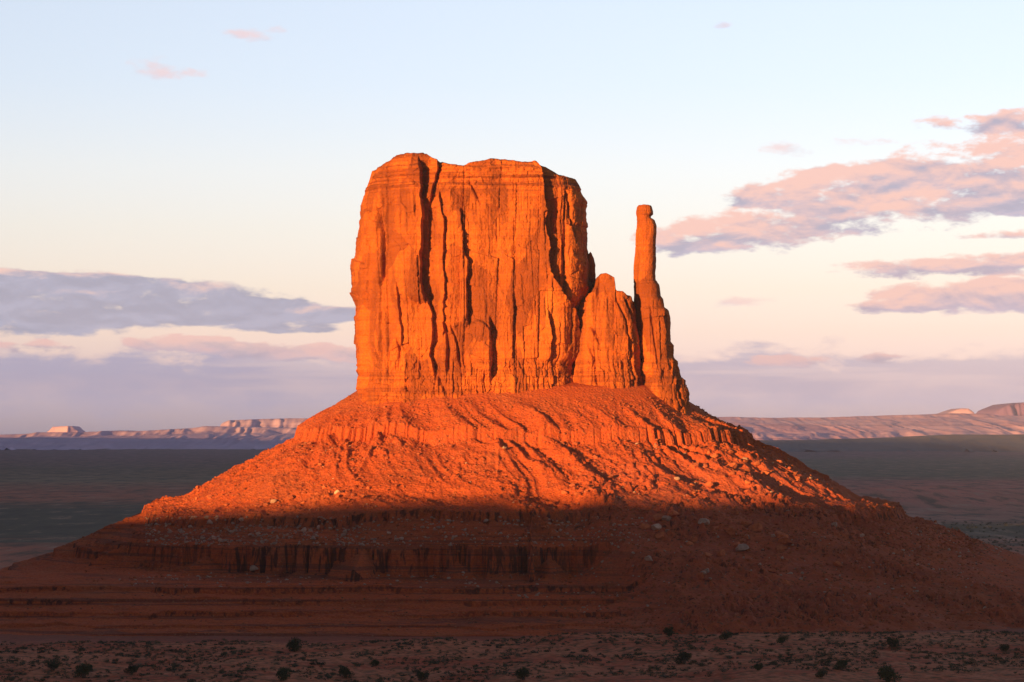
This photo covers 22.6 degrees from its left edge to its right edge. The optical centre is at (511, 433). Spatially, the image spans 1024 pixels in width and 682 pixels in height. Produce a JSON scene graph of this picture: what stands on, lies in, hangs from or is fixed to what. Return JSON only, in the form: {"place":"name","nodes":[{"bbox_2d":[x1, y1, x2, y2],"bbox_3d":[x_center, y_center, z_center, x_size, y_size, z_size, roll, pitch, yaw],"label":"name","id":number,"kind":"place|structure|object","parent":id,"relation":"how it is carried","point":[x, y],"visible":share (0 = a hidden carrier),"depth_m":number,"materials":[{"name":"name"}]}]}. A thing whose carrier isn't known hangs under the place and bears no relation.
{"place":"outdoors","nodes":[
{"label":"outdoors","id":0,"kind":"place"},
{"bbox_2d":[0,449,1023,681],"bbox_3d":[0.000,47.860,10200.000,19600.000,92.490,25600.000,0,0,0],"label":"ground","id":1,"kind":"structure","parent":0,"point":[50,500],"depth_m":1090.49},
{"bbox_2d":[46,659,62,669],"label":"juniper","id":2,"kind":"object","parent":1,"relation":"on","point":[53,664],"visible":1,"depth_m":949.34,"materials":[{"name":"green plant"}]},
{"bbox_2d":[72,662,92,677],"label":"juniper","id":3,"kind":"object","parent":1,"relation":"on","point":[83,670],"visible":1,"depth_m":933.04,"materials":[{"name":"green plant"}]},
{"bbox_2d":[123,663,138,672],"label":"juniper","id":4,"kind":"object","parent":1,"relation":"on","point":[132,669],"visible":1,"depth_m":941.68,"materials":[{"name":"green plant"}]},
{"bbox_2d":[0,426,296,449],"bbox_3d":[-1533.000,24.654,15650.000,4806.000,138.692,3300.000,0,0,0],"label":"tableland","id":5,"kind":"structure","parent":1,"relation":"on","point":[216,437],"depth_m":15297.58,"materials":[{"name":"stone"}]},
{"bbox_2d":[48,426,84,431],"bbox_3d":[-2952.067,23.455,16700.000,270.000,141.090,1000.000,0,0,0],"label":"mesa","id":6,"kind":"structure","parent":5,"relation":"on","point":[67,429],"depth_m":16801.06,"materials":[{"name":"stone"}]},
{"bbox_2d":[220,418,307,427],"bbox_3d":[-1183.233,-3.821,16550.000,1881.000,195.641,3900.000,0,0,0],"label":"mesa","id":7,"kind":"structure","parent":5,"relation":"on","point":[286,423],"depth_m":17153.30,"materials":[{"name":"stone"}]},
{"bbox_2d":[276,667,291,680],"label":"juniper","id":8,"kind":"object","parent":1,"relation":"on","point":[283,673],"visible":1,"depth_m":898.01,"materials":[{"name":"green plant"}]},
{"bbox_2d":[286,637,303,651],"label":"juniper","id":9,"kind":"object","parent":1,"relation":"on","point":[293,645],"visible":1,"depth_m":1033.73,"materials":[{"name":"green plant"}]},
{"bbox_2d":[338,666,354,677],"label":"juniper","id":10,"kind":"object","parent":1,"relation":"on","point":[344,671],"visible":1,"depth_m":928.77,"materials":[{"name":"green plant"}]},
{"bbox_2d":[369,659,379,665],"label":"juniper","id":11,"kind":"object","parent":1,"relation":"on","point":[374,662],"visible":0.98,"depth_m":972.53,"materials":[{"name":"green plant"}]},
{"bbox_2d":[416,670,429,680],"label":"juniper","id":12,"kind":"object","parent":1,"relation":"on","point":[422,676],"visible":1,"depth_m":910.45,"materials":[{"name":"green plant"}]},
{"bbox_2d":[0,153,1023,636],"bbox_3d":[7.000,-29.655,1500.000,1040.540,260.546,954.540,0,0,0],"label":"butte","id":13,"kind":"object","parent":1,"relation":"on","point":[476,283],"visible":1,"depth_m":1376.25,"materials":[{"name":"stone"}]},
{"bbox_2d":[250,565,257,570],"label":"boulder","id":14,"kind":"object","parent":13,"relation":"on","point":[253,567],"visible":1,"depth_m":1311.28,"materials":[{"name":"stone"}]},
{"bbox_2d":[639,523,650,529],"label":"boulder","id":15,"kind":"object","parent":13,"relation":"on","point":[643,526],"visible":1,"depth_m":1299.24,"materials":[{"name":"brown stone"}]},
{"bbox_2d":[644,555,652,560],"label":"boulder","id":16,"kind":"object","parent":13,"relation":"on","point":[648,558],"visible":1,"depth_m":1256.54,"materials":[{"name":"stone"}]},
{"bbox_2d":[651,523,661,529],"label":"boulder","id":17,"kind":"object","parent":13,"relation":"on","point":[658,526],"visible":1,"depth_m":1300.93,"materials":[{"name":"grey stone"}]},
{"bbox_2d":[653,514,664,521],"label":"boulder","id":18,"kind":"object","parent":13,"relation":"on","point":[657,517],"visible":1,"depth_m":1311.12,"materials":[{"name":"brown stone"}]},
{"bbox_2d":[655,532,665,538],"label":"boulder","id":19,"kind":"object","parent":13,"relation":"on","point":[660,535],"visible":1,"depth_m":1290.99,"materials":[{"name":"brown stone"}]},
{"bbox_2d":[662,515,670,520],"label":"boulder","id":20,"kind":"object","parent":13,"relation":"on","point":[666,518],"visible":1,"depth_m":1309.72,"materials":[{"name":"stone"}]},
{"bbox_2d":[667,510,678,516],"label":"boulder","id":21,"kind":"object","parent":13,"relation":"on","point":[671,513],"visible":1,"depth_m":1310.40,"materials":[{"name":"brown stone"}]},
{"bbox_2d":[685,541,693,545],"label":"boulder","id":22,"kind":"object","parent":13,"relation":"on","point":[688,543],"visible":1,"depth_m":1286.58,"materials":[{"name":"brown stone"}]},
{"bbox_2d":[690,462,698,468],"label":"boulder","id":23,"kind":"object","parent":13,"relation":"on","point":[694,465],"visible":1,"depth_m":1394.70,"materials":[{"name":"orange stone"}]},
{"bbox_2d":[698,518,709,524],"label":"boulder","id":24,"kind":"object","parent":13,"relation":"on","point":[705,521],"visible":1,"depth_m":1307.84,"materials":[{"name":"stone"}]},
{"bbox_2d":[704,552,711,557],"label":"boulder","id":25,"kind":"object","parent":13,"relation":"on","point":[707,554],"visible":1,"depth_m":1267.13,"materials":[{"name":"brown stone"}]},
{"bbox_2d":[704,481,713,486],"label":"boulder","id":26,"kind":"object","parent":13,"relation":"on","point":[709,484],"visible":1,"depth_m":1377.66,"materials":[{"name":"orange stone"}]},
{"bbox_2d":[709,453,717,457],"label":"boulder","id":27,"kind":"object","parent":13,"relation":"on","point":[714,455],"visible":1,"depth_m":1410.87,"materials":[{"name":"orange stone"}]},
{"bbox_2d":[727,463,736,468],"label":"boulder","id":28,"kind":"object","parent":13,"relation":"on","point":[733,465],"visible":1,"depth_m":1403.02,"materials":[{"name":"orange stone"}]},
{"bbox_2d":[731,509,738,514],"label":"boulder","id":29,"kind":"object","parent":13,"relation":"on","point":[735,512],"visible":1,"depth_m":1333.83,"materials":[{"name":"brown stone"}]},
{"bbox_2d":[735,544,748,551],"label":"boulder","id":30,"kind":"object","parent":13,"relation":"on","point":[741,547],"visible":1,"depth_m":1282.84,"materials":[{"name":"grey stone"}]},
{"bbox_2d":[740,521,751,527],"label":"boulder","id":31,"kind":"object","parent":13,"relation":"on","point":[746,523],"visible":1,"depth_m":1317.63,"materials":[{"name":"brown stone"}]},
{"bbox_2d":[748,523,762,532],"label":"boulder","id":32,"kind":"object","parent":13,"relation":"on","point":[756,527],"visible":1,"depth_m":1313.45,"materials":[{"name":"brown stone"}]},
{"bbox_2d":[761,470,770,475],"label":"boulder","id":33,"kind":"object","parent":13,"relation":"on","point":[766,473],"visible":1,"depth_m":1409.81,"materials":[{"name":"orange stone"}]},
{"bbox_2d":[776,532,788,538],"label":"boulder","id":34,"kind":"object","parent":13,"relation":"on","point":[779,535],"visible":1,"depth_m":1305.54,"materials":[{"name":"brown stone"}]},
{"bbox_2d":[777,536,792,543],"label":"boulder","id":35,"kind":"object","parent":13,"relation":"on","point":[784,540],"visible":1,"depth_m":1299.28,"materials":[{"name":"brown stone"}]},
{"bbox_2d":[833,561,842,566],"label":"boulder","id":36,"kind":"object","parent":13,"relation":"on","point":[837,563],"visible":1,"depth_m":1276.82,"materials":[{"name":"brown stone"}]},
{"bbox_2d":[0,629,1023,681],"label":"scrub","id":37,"kind":"object","parent":1,"relation":"on","point":[676,646],"visible":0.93,"depth_m":981.11,"materials":[{"name":"green plant"}]},
{"bbox_2d":[515,666,530,679],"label":"juniper","id":38,"kind":"object","parent":1,"relation":"on","point":[522,674],"visible":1,"depth_m":876.26,"materials":[{"name":"green plant"}]},
{"bbox_2d":[85,395,1005,631],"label":"rubble","id":39,"kind":"object","parent":1,"relation":"on","point":[969,545],"visible":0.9,"depth_m":1342.84,"materials":[{"name":"brown stone"}]},
{"bbox_2d":[663,626,673,635],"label":"juniper","id":40,"kind":"object","parent":1,"relation":"on","point":[668,631],"visible":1,"depth_m":1060.00,"materials":[{"name":"green plant"}]},
{"bbox_2d":[674,651,691,663],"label":"juniper","id":41,"kind":"object","parent":1,"relation":"on","point":[685,657],"visible":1,"depth_m":927.25,"materials":[{"name":"green plant"}]},
{"bbox_2d":[719,630,732,639],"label":"juniper","id":42,"kind":"object","parent":1,"relation":"on","point":[724,635],"visible":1,"depth_m":1015.42,"materials":[{"name":"green plant"}]},
{"bbox_2d":[754,663,762,670],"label":"juniper","id":43,"kind":"object","parent":1,"relation":"on","point":[759,666],"visible":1,"depth_m":881.41,"materials":[{"name":"green plant"}]},
{"bbox_2d":[776,635,788,642],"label":"juniper","id":44,"kind":"object","parent":1,"relation":"on","point":[781,638],"visible":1,"depth_m":1022.64,"materials":[{"name":"green plant"}]},
{"bbox_2d":[815,668,827,676],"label":"juniper","id":45,"kind":"object","parent":1,"relation":"on","point":[820,673],"visible":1,"depth_m":860.54,"materials":[{"name":"green plant"}]},
{"bbox_2d":[833,659,847,669],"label":"juniper","id":46,"kind":"object","parent":1,"relation":"on","point":[841,664],"visible":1,"depth_m":888.54,"materials":[{"name":"green plant"}]},
{"bbox_2d":[716,413,1023,439],"bbox_3d":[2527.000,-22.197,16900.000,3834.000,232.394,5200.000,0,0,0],"label":"tableland","id":47,"kind":"structure","parent":1,"relation":"on","point":[814,428],"depth_m":16486.79,"materials":[{"name":"stone"}]},
{"bbox_2d":[976,402,1023,415],"bbox_3d":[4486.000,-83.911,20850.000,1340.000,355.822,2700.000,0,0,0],"label":"mesa","id":48,"kind":"structure","parent":47,"relation":"on","point":[1011,409],"depth_m":20947.69,"materials":[{"name":"stone"}]},
{"bbox_2d":[877,664,901,681],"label":"juniper","id":49,"kind":"object","parent":1,"relation":"on","point":[888,673],"visible":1,"depth_m":853.45,"materials":[{"name":"green plant"}]},
{"bbox_2d":[886,637,899,647],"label":"juniper","id":50,"kind":"object","parent":1,"relation":"on","point":[892,643],"visible":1,"depth_m":990.13,"materials":[{"name":"green plant"}]},
{"bbox_2d":[922,517,1023,551],"bbox_3d":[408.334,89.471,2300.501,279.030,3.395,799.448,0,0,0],"label":"scrub","id":51,"kind":"object","parent":1,"relation":"on","point":[994,541],"visible":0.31,"depth_m":2337.06,"materials":[{"name":"green plant"}]},
{"bbox_2d":[1000,644,1009,651],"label":"juniper","id":52,"kind":"object","parent":1,"relation":"on","point":[1004,647],"visible":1,"depth_m":989.62,"materials":[{"name":"green plant"}]},
{"bbox_2d":[0,0,1023,434],"label":"sky","id":53,"kind":"structure","parent":0,"point":[834,189],"materials":[{"name":"blue"}]},
{"bbox_2d":[759,434,1023,451],"bbox_3d":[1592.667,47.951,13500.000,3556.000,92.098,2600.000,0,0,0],"label":"hills","id":54,"kind":"structure","parent":0,"point":[977,443],"depth_m":12979.81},
{"bbox_2d":[937,408,973,413],"bbox_3d":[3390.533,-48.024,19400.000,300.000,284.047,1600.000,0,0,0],"label":"peak","id":55,"kind":"structure","parent":0,"point":[963,410],"depth_m":19463.23,"materials":[{"name":"stone"}]}
]}

